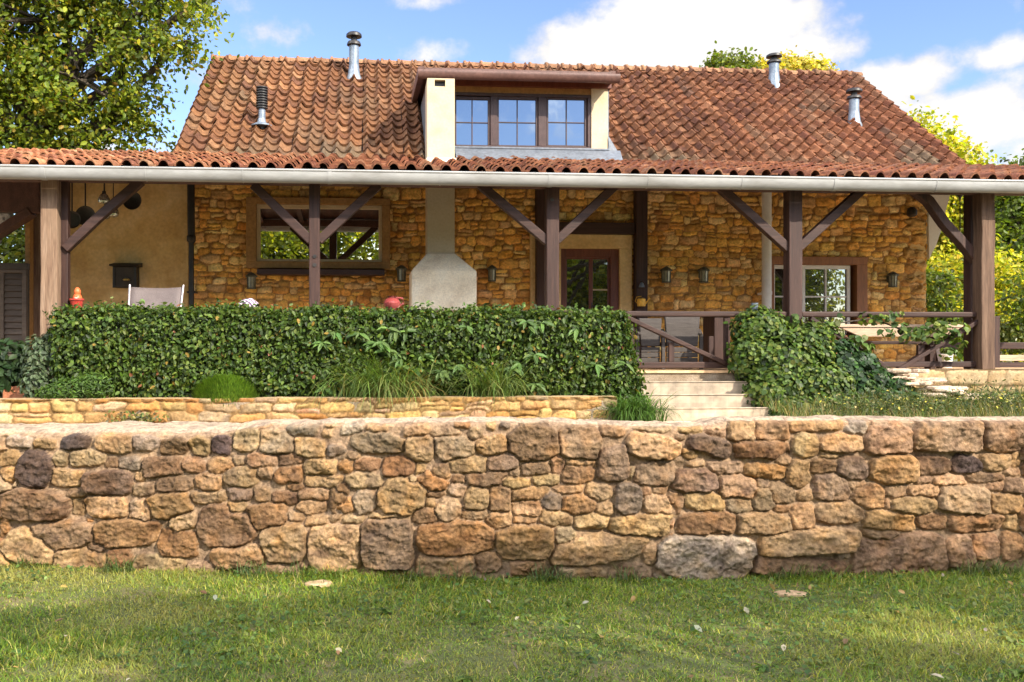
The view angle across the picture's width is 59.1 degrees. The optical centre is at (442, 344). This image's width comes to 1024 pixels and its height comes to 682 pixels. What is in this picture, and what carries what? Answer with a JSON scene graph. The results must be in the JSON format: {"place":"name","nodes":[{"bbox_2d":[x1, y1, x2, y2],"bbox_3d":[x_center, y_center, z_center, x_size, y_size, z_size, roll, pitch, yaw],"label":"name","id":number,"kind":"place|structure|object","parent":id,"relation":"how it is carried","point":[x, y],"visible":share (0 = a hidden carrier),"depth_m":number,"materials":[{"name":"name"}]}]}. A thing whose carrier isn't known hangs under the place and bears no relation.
{"place":"outdoors","nodes":[
{"label":"outdoors","id":0,"kind":"place"},
{"bbox_2d":[239,298,257,307],"bbox_3d":[-2.671,-0.560,12.348,0.278,0.169,0.160,0,0,-5],"label":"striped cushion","id":1,"kind":"object","parent":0,"point":[250,301],"visible":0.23,"depth_m":12.29,"materials":[{"name":"white fabric"}]},
{"bbox_2d":[0,354,1023,681],"bbox_3d":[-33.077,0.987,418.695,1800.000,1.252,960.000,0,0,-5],"label":"ground","id":2,"kind":"structure","parent":0,"point":[630,668],"depth_m":4.95,"materials":[{"name":"green plant"}]},
{"bbox_2d":[0,214,24,262],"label":"background tree","id":3,"kind":"object","parent":2,"relation":"on","point":[10,252],"visible":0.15,"depth_m":22.41,"materials":[{"name":"green plant"}]},
{"bbox_2d":[0,0,239,243],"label":"overhanging tree","id":4,"kind":"object","parent":2,"relation":"on","point":[41,88],"visible":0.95,"depth_m":17.23,"materials":[{"name":"green plant"}]},
{"bbox_2d":[99,410,169,421],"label":"wall weed","id":5,"kind":"object","parent":2,"relation":"on","point":[141,417],"depth_m":10.92,"materials":[{"name":"green plant"}]},
{"bbox_2d":[0,395,616,423],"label":"garden wall","id":6,"kind":"structure","parent":2,"relation":"on","point":[57,410],"depth_m":11.20,"materials":[{"name":"stone"}]},
{"bbox_2d":[305,580,332,588],"bbox_3d":[-0.817,1.581,5.924,0.180,0.046,0.122,0,0,-15],"label":"loose stone","id":7,"kind":"object","parent":2,"relation":"on","point":[326,583],"visible":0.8,"depth_m":5.90,"materials":[{"name":"beige stone"}]},
{"bbox_2d":[0,373,741,397],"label":"terrace base","id":8,"kind":"object","parent":2,"relation":"on","point":[689,376],"depth_m":12.73,"materials":[{"name":"stone"}]},
{"bbox_2d":[34,367,1023,374],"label":"terrace floor","id":9,"kind":"structure","parent":8,"relation":"on","point":[688,370],"depth_m":13.19,"materials":[{"name":"stone"}]},
{"bbox_2d":[128,284,184,308],"bbox_3d":[-4.114,-0.255,12.737,0.792,1.238,0.672,0,0,-5],"label":"sling chair","id":10,"kind":"object","parent":9,"relation":"on","point":[155,296],"visible":0.24,"depth_m":13.00,"materials":[{"name":"white fabric"}]},
{"bbox_2d":[409,78,476,309],"bbox_3d":[-0.011,-1.916,14.303,1.009,4.549,0.880,0,0,-5],"label":"outdoor fireplace","id":11,"kind":"object","parent":9,"relation":"on","point":[443,274],"visible":0.68,"depth_m":14.13,"materials":[{"name":"beige paint"}]},
{"bbox_2d":[0,147,1023,371],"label":"porch","id":12,"kind":"object","parent":9,"relation":"on","point":[35,191],"visible":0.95,"depth_m":12.56,"materials":[{"name":"wood"}]},
{"bbox_2d":[0,263,29,358],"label":"louvred gate","id":13,"kind":"structure","parent":12,"relation":"attached to","point":[14,301],"depth_m":14.05,"materials":[{"name":"grey paint"}]},
{"bbox_2d":[70,183,80,227],"bbox_3d":[-5.643,-2.244,13.717,0.268,0.937,0.062,0,0,-5],"label":"hanging pan","id":14,"kind":"object","parent":12,"relation":"hanging from","point":[75,219],"visible":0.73,"depth_m":13.73,"materials":[{"name":"black metal"}]},
{"bbox_2d":[76,183,94,224],"bbox_3d":[-5.562,-2.323,14.024,0.309,0.926,0.062,0,0,-5],"label":"hanging pan","id":15,"kind":"object","parent":12,"relation":"hanging from","point":[85,213],"visible":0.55,"depth_m":14.03,"materials":[{"name":"black metal"}]},
{"bbox_2d":[98,183,109,203],"bbox_3d":[-5.205,-2.475,13.833,0.180,0.623,0.180,0,0,-5],"label":"hanging glass lamp","id":16,"kind":"object","parent":12,"relation":"hanging from","point":[103,198],"visible":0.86,"depth_m":13.78,"materials":[{"name":"clear glass"}]},
{"bbox_2d":[110,183,118,217],"bbox_3d":[-5.066,-2.374,13.844,0.180,0.826,0.180,0,0,-5],"label":"hanging glass lamp","id":17,"kind":"object","parent":12,"relation":"hanging from","point":[114,214],"visible":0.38,"depth_m":13.81,"materials":[{"name":"clear glass"}]},
{"bbox_2d":[123,193,141,209],"bbox_3d":[-4.923,-2.490,14.276,0.299,0.692,0.062,0,0,-5],"label":"hanging pan","id":18,"kind":"object","parent":12,"relation":"hanging from","point":[133,202],"visible":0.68,"depth_m":14.29,"materials":[{"name":"black metal"}]},
{"bbox_2d":[957,195,962,231],"bbox_3d":[8.094,-2.172,14.081,0.110,0.870,0.110,0,0,-5],"label":"hanging chain","id":19,"kind":"object","parent":12,"relation":"hanging from","point":[959,196],"visible":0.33,"depth_m":14.07,"materials":[{"name":"black metal"}]},
{"bbox_2d":[76,309,977,367],"bbox_3d":[1.440,-0.049,12.643,12.992,0.876,0.130,0,0,-5],"label":"terrace railing","id":20,"kind":"object","parent":9,"relation":"on","point":[918,358],"visible":0.43,"depth_m":12.84,"materials":[{"name":"brown wood"}]},
{"bbox_2d":[69,287,83,308],"bbox_3d":[-4.940,-0.632,12.149,0.196,0.290,0.196,0,0,-5],"label":"red flower pot","id":21,"kind":"object","parent":20,"relation":"on","point":[77,298],"visible":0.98,"depth_m":12.10,"materials":[{"name":"orange ceramic"}]},
{"bbox_2d":[383,295,403,309],"bbox_3d":[-0.678,-0.587,12.490,0.294,0.200,0.256,0,0,-5],"label":"red jug","id":22,"kind":"object","parent":20,"relation":"on","point":[393,302],"visible":0.97,"depth_m":12.41,"materials":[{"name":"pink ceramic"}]},
{"bbox_2d":[751,303,757,310],"bbox_3d":[4.469,-0.542,12.892,0.100,0.120,0.098,0,0,-5],"label":"metal cup","id":23,"kind":"object","parent":20,"relation":"on","point":[755,307],"visible":0.68,"depth_m":12.86,"materials":[{"name":"metal"}]},
{"bbox_2d":[785,310,970,360],"bbox_3d":[6.254,-0.097,12.913,2.765,0.815,0.322,0,0,-5],"label":"grape vine","id":24,"kind":"object","parent":20,"relation":"attached to","point":[939,328],"visible":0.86,"depth_m":12.90,"materials":[{"name":"green plant"}]},
{"bbox_2d":[634,318,661,368],"bbox_3d":[3.049,-0.017,13.544,0.447,0.753,0.577,0,0,-5],"label":"rattan armchair","id":25,"kind":"object","parent":9,"relation":"on","point":[648,338],"visible":0.55,"depth_m":13.29,"materials":[{"name":"white fabric"}]},
{"bbox_2d":[651,317,702,368],"bbox_3d":[3.518,-0.037,13.531,0.629,0.792,0.577,0,0,-5],"label":"rattan armchair","id":26,"kind":"object","parent":9,"relation":"on","point":[687,330],"visible":0.59,"depth_m":13.27,"materials":[{"name":"white fabric"}]},
{"bbox_2d":[856,341,935,368],"bbox_3d":[6.825,0.150,13.449,1.289,0.419,0.240,0,0,-5],"label":"picnic bench","id":27,"kind":"object","parent":9,"relation":"on","point":[898,342],"visible":0.34,"depth_m":13.34,"materials":[{"name":"brown wood"}]},
{"bbox_2d":[834,324,962,367],"bbox_3d":[6.998,0.028,14.155,2.029,0.690,0.740,0,0,-5],"label":"picnic table","id":28,"kind":"object","parent":9,"relation":"on","point":[868,330],"visible":0.29,"depth_m":13.78,"materials":[{"name":"brown wood"}]},
{"bbox_2d":[941,354,953,367],"bbox_3d":[7.960,0.207,14.271,0.256,0.304,0.252,0,0,-5],"label":"white bucket","id":29,"kind":"object","parent":9,"relation":"on","point":[945,355],"visible":0.19,"depth_m":14.17,"materials":[{"name":"paint"}]},
{"bbox_2d":[939,316,1023,367],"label":"side fence","id":30,"kind":"object","parent":9,"relation":"on","point":[999,345],"visible":0.25,"depth_m":14.37,"materials":[{"name":"brown wood"}]},
{"bbox_2d":[0,415,1023,579],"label":"retaining wall","id":31,"kind":"structure","parent":2,"relation":"on","point":[716,497],"depth_m":6.18,"materials":[{"name":"stone"}]},
{"bbox_2d":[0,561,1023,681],"bbox_3d":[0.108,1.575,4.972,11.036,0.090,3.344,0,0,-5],"label":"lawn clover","id":32,"kind":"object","parent":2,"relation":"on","point":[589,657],"visible":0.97,"depth_m":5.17,"materials":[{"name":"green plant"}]},
{"bbox_2d":[1,551,1023,586],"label":"wall foot grass","id":33,"kind":"structure","parent":2,"relation":"on","point":[545,577],"depth_m":6.11,"materials":[{"name":"green plant"}]},
{"bbox_2d":[70,31,965,361],"bbox_3d":[1.422,-2.747,19.292,16.106,7.494,8.360,0,0,-5],"label":"farmhouse","id":34,"kind":"object","parent":2,"relation":"on","point":[616,247],"visible":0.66,"depth_m":15.89,"materials":[{"name":"stone"}]},
{"bbox_2d":[109,263,142,287],"bbox_3d":[-5.253,-1.158,14.921,0.470,0.429,0.293,0,0,-5],"label":"hooded wall box","id":35,"kind":"object","parent":34,"relation":"attached to","point":[125,275],"visible":0.91,"depth_m":14.85,"materials":[{"name":"black metal"}]},
{"bbox_2d":[187,184,197,308],"bbox_3d":[-4.198,-1.345,15.069,0.150,3.407,0.255,0,0,-5],"label":"black drainpipe","id":36,"kind":"object","parent":34,"relation":"attached to","point":[191,238],"visible":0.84,"depth_m":14.97,"materials":[{"name":"metal"}]},
{"bbox_2d":[245,272,256,288],"bbox_3d":[-3.230,-1.083,15.167,0.188,0.280,0.230,0,0,-27],"label":"wall lantern","id":37,"kind":"object","parent":34,"relation":"attached to","point":[251,279],"depth_m":15.10,"materials":[{"name":"grey metal"}]},
{"bbox_2d":[246,197,389,275],"bbox_3d":[-2.106,-1.838,15.312,2.420,1.314,0.380,0,0,-5],"label":"window","id":38,"kind":"structure","parent":34,"relation":"in","point":[361,246],"depth_m":15.29,"materials":[{"name":"brown wood"}]},
{"bbox_2d":[396,265,406,281],"bbox_3d":[-0.696,-1.223,15.367,0.188,0.280,0.230,0,0,18],"label":"wall lantern","id":39,"kind":"object","parent":34,"relation":"attached to","point":[401,272],"depth_m":15.29,"materials":[{"name":"grey metal"}]},
{"bbox_2d":[487,265,496,281],"bbox_3d":[0.837,-1.233,15.492,0.170,0.280,0.219,0,0,-27],"label":"wall lantern","id":40,"kind":"object","parent":34,"relation":"attached to","point":[491,269],"depth_m":15.42,"materials":[{"name":"grey metal"}]},
{"bbox_2d":[561,249,618,309],"bbox_3d":[2.566,-0.661,15.774,1.043,2.039,0.135,0,0,-5],"label":"door","id":41,"kind":"structure","parent":34,"relation":"in","point":[589,277],"depth_m":15.78,"materials":[{"name":"brown wood"}]},
{"bbox_2d":[635,296,650,305],"bbox_3d":[3.446,-0.758,15.509,0.255,0.178,0.150,0,0,23],"label":"yellow watering can","id":42,"kind":"object","parent":34,"relation":"attached to","point":[641,302],"visible":1,"depth_m":15.46,"materials":[{"name":"metal"}]},
{"bbox_2d":[660,267,671,282],"bbox_3d":[3.895,-1.229,15.726,0.207,0.280,0.241,0,0,-27],"label":"wall lantern","id":43,"kind":"object","parent":34,"relation":"attached to","point":[666,274],"depth_m":15.65,"materials":[{"name":"grey metal"}]},
{"bbox_2d":[698,267,709,282],"bbox_3d":[4.579,-1.233,15.780,0.207,0.280,0.241,0,0,18],"label":"wall lantern","id":44,"kind":"object","parent":34,"relation":"attached to","point":[703,274],"depth_m":15.71,"materials":[{"name":"grey metal"}]},
{"bbox_2d":[757,192,771,310],"bbox_3d":[5.622,-1.326,15.762,0.180,3.370,0.420,0,0,-5],"label":"white drainpipe","id":45,"kind":"object","parent":34,"relation":"attached to","point":[766,293],"visible":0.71,"depth_m":15.57,"materials":[{"name":"metal"}]},
{"bbox_2d":[772,256,867,353],"bbox_3d":[6.665,-0.706,16.085,1.855,1.731,0.300,0,0,-5],"label":"window","id":46,"kind":"structure","parent":34,"relation":"in","point":[830,284],"depth_m":16.09,"materials":[{"name":"brown wood"}]},
{"bbox_2d":[886,271,898,286],"bbox_3d":[8.026,-1.170,16.056,0.188,0.280,0.230,0,0,18],"label":"wall lantern","id":47,"kind":"object","parent":34,"relation":"attached to","point":[891,278],"depth_m":15.98,"materials":[{"name":"grey metal"}]},
{"bbox_2d":[906,207,916,216],"bbox_3d":[8.395,-2.381,16.119,0.170,0.170,0.204,0,0,-5],"label":"round wall lamp","id":48,"kind":"object","parent":34,"relation":"attached to","point":[911,211],"visible":1,"depth_m":16.04,"materials":[{"name":"black metal"}]},
{"bbox_2d":[13,573,1023,679],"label":"fallen leaves","id":49,"kind":"object","parent":2,"relation":"on","point":[632,598],"visible":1,"depth_m":5.14,"materials":[{"name":"brown dry leaf"}]},
{"bbox_2d":[96,577,1023,681],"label":"lawn weeds","id":50,"kind":"object","parent":2,"relation":"on","point":[760,666],"visible":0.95,"depth_m":4.74,"materials":[{"name":"green plant"}]},
{"bbox_2d":[582,384,689,421],"bbox_3d":[2.514,0.810,11.555,1.638,0.665,1.627,0,0,-5],"label":"grass clump","id":51,"kind":"object","parent":2,"relation":"on","point":[640,410],"visible":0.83,"depth_m":11.43,"materials":[{"name":"green plant"}]},
{"bbox_2d":[627,381,773,421],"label":"garden steps","id":52,"kind":"structure","parent":2,"relation":"on","point":[701,399],"depth_m":12.14,"materials":[{"name":"pale stone"}]},
{"bbox_2d":[699,40,762,68],"bbox_3d":[11.881,-6.111,39.328,5.368,14.223,3.691,0,0,23],"label":"distant tree","id":53,"kind":"object","parent":2,"relation":"on","point":[718,59],"visible":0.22,"depth_m":38.72,"materials":[{"name":"green plant"}]},
{"bbox_2d":[773,590,805,596],"bbox_3d":[2.217,1.591,5.734,0.202,0.040,0.109,0,0,-5],"label":"loose stone","id":54,"kind":"object","parent":2,"relation":"on","point":[781,593],"visible":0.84,"depth_m":5.71,"materials":[{"name":"beige stone"}]},
{"bbox_2d":[723,304,868,415],"bbox_3d":[4.877,0.288,12.399,1.799,1.734,1.510,0,0,-5],"label":"ivy mound","id":55,"kind":"object","parent":2,"relation":"on","point":[771,353],"visible":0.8,"depth_m":12.25,"materials":[{"name":"green plant"}]},
{"bbox_2d":[755,45,839,70],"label":"distant yellow tree","id":56,"kind":"object","parent":2,"relation":"on","point":[795,63],"visible":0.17,"depth_m":40.78,"materials":[{"name":"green plant"}]},
{"bbox_2d":[863,369,1023,391],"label":"terrace block wall","id":57,"kind":"structure","parent":2,"relation":"on","point":[998,375],"depth_m":12.99,"materials":[{"name":"stone"}]},
{"bbox_2d":[901,95,1022,358],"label":"pale tree","id":58,"kind":"object","parent":2,"relation":"on","point":[960,147],"visible":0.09,"depth_m":27.37,"materials":[{"name":"yellow plant"}]},
{"bbox_2d":[926,233,1023,361],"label":"bright tree","id":59,"kind":"object","parent":2,"relation":"on","point":[957,263],"visible":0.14,"depth_m":22.32,"materials":[{"name":"yellow plant"}]},
{"bbox_2d":[926,254,1023,359],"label":"shady shrub","id":60,"kind":"object","parent":2,"relation":"on","point":[936,290],"visible":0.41,"depth_m":19.81,"materials":[{"name":"green plant"}]},
{"bbox_2d":[930,315,1023,354],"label":"hedge","id":61,"kind":"object","parent":2,"relation":"on","point":[1012,334],"visible":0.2,"depth_m":20.19,"materials":[{"name":"green plant"}]},
{"bbox_2d":[936,148,1023,361],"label":"dark tree","id":62,"kind":"object","parent":2,"relation":"on","point":[1015,215],"visible":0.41,"depth_m":25.66,"materials":[{"name":"green plant"}]},
{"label":"planting bed","id":63,"kind":"structure","parent":2,"relation":"on","visible":0},
{"bbox_2d":[0,338,31,395],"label":"dark leafy plant","id":64,"kind":"object","parent":63,"relation":"on","point":[10,370],"visible":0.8,"depth_m":11.61,"materials":[{"name":"green plant"}]},
{"bbox_2d":[3,385,34,397],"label":"terracotta block","id":65,"kind":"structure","parent":63,"relation":"on","point":[11,394],"depth_m":11.60,"materials":[{"name":"orange ceramic"}]},
{"bbox_2d":[17,330,54,397],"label":"grey leaved shrub","id":66,"kind":"object","parent":63,"relation":"on","point":[32,381],"visible":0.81,"depth_m":11.38,"materials":[{"name":"green plant"}]},
{"bbox_2d":[34,371,114,398],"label":"green shrub","id":67,"kind":"object","parent":63,"relation":"on","point":[86,389],"visible":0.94,"depth_m":11.12,"materials":[{"name":"green plant"}]},
{"bbox_2d":[191,372,257,411],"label":"round shrub","id":68,"kind":"object","parent":63,"relation":"on","point":[225,386],"visible":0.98,"depth_m":11.20,"materials":[{"name":"green plant"}]},
{"bbox_2d":[42,297,654,402],"bbox_3d":[-1.143,0.108,11.928,7.908,1.472,0.989,0,0,-5],"label":"hedge","id":69,"kind":"object","parent":63,"relation":"on","point":[169,350],"visible":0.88,"depth_m":11.62,"materials":[{"name":"green plant"}]},
{"bbox_2d":[284,346,462,415],"bbox_3d":[-0.819,0.426,11.597,2.698,1.087,2.275,0,0,-5],"label":"grass clump","id":70,"kind":"object","parent":63,"relation":"on","point":[366,388],"visible":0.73,"depth_m":11.31,"materials":[{"name":"green plant"}]},
{"bbox_2d":[359,366,452,407],"bbox_3d":[-0.481,0.535,11.470,1.571,0.625,1.211,0,0,-21],"label":"grass clump","id":71,"kind":"object","parent":63,"relation":"on","point":[416,393],"visible":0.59,"depth_m":11.39,"materials":[{"name":"green plant"}]},
{"bbox_2d":[432,344,574,413],"bbox_3d":[0.668,0.455,11.650,2.225,0.988,1.936,0,0,-5],"label":"grass clump","id":72,"kind":"object","parent":63,"relation":"on","point":[486,387],"visible":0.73,"depth_m":11.50,"materials":[{"name":"green plant"}]},
{"bbox_2d":[1,0,1023,338],"label":"sky","id":73,"kind":"structure","parent":0,"point":[963,58],"materials":[{"name":"blue"}]},
{"bbox_2d":[701,317,729,361],"bbox_3d":[4.429,-0.060,14.544,0.318,0.838,0.540,0,0,-5],"label":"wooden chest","id":74,"kind":"object","parent":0,"point":[712,326],"visible":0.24,"depth_m":14.29,"materials":[{"name":"brown wood"}]},
{"bbox_2d":[747,380,1023,416],"bbox_3d":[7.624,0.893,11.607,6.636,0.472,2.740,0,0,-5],"label":"earth bank","id":75,"kind":"structure","parent":0,"point":[932,406],"depth_m":11.79,"materials":[{"name":"green plant"}]},
{"bbox_2d":[791,390,882,415],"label":"flowering plant","id":76,"kind":"object","parent":75,"relation":"on","point":[842,412],"visible":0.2,"depth_m":11.29,"materials":[{"name":"green plant"}]},
{"bbox_2d":[818,376,923,415],"bbox_3d":[5.402,0.721,11.586,1.363,0.668,0.810,0,0,-5],"label":"flowering plant","id":77,"kind":"object","parent":75,"relation":"on","point":[863,396],"visible":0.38,"depth_m":11.50,"materials":[{"name":"green plant"}]},
{"bbox_2d":[827,338,926,400],"bbox_3d":[6.035,0.434,12.572,1.381,1.057,0.745,0,0,25],"label":"trailing ivy","id":78,"kind":"object","parent":75,"relation":"on","point":[860,367],"visible":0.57,"depth_m":12.53,"materials":[{"name":"green plant"}]},
{"bbox_2d":[838,390,919,416],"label":"flowering plant","id":79,"kind":"object","parent":75,"relation":"on","point":[886,410],"visible":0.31,"depth_m":11.30,"materials":[{"name":"green plant"}]},
{"bbox_2d":[864,384,939,415],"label":"flowering plant","id":80,"kind":"object","parent":75,"relation":"on","point":[903,399],"visible":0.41,"depth_m":11.54,"materials":[{"name":"green plant"}]},
{"bbox_2d":[883,368,978,399],"bbox_3d":[6.837,0.549,12.565,1.320,0.444,0.484,0,0,17],"label":"flat stone heap","id":81,"kind":"object","parent":75,"relation":"on","point":[911,375],"visible":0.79,"depth_m":12.50,"materials":[{"name":"beige stone"}]},
{"bbox_2d":[895,390,966,416],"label":"flowering plant","id":82,"kind":"object","parent":75,"relation":"on","point":[930,407],"visible":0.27,"depth_m":11.48,"materials":[{"name":"green plant"}]},
{"bbox_2d":[906,385,993,415],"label":"flowering plant","id":83,"kind":"object","parent":75,"relation":"on","point":[966,404],"visible":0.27,"depth_m":11.47,"materials":[{"name":"green plant"}]},
{"bbox_2d":[936,377,1023,411],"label":"flowering plant","id":84,"kind":"object","parent":75,"relation":"on","point":[972,395],"visible":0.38,"depth_m":11.86,"materials":[{"name":"green plant"}]},
{"bbox_2d":[943,379,1023,412],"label":"flowering plant","id":85,"kind":"object","parent":75,"relation":"on","point":[1004,390],"visible":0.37,"depth_m":11.89,"materials":[{"name":"green plant"}]},
{"bbox_2d":[974,385,1023,415],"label":"flowering plant","id":86,"kind":"object","parent":75,"relation":"on","point":[1010,400],"visible":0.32,"depth_m":11.61,"materials":[{"name":"green plant"}]}
]}

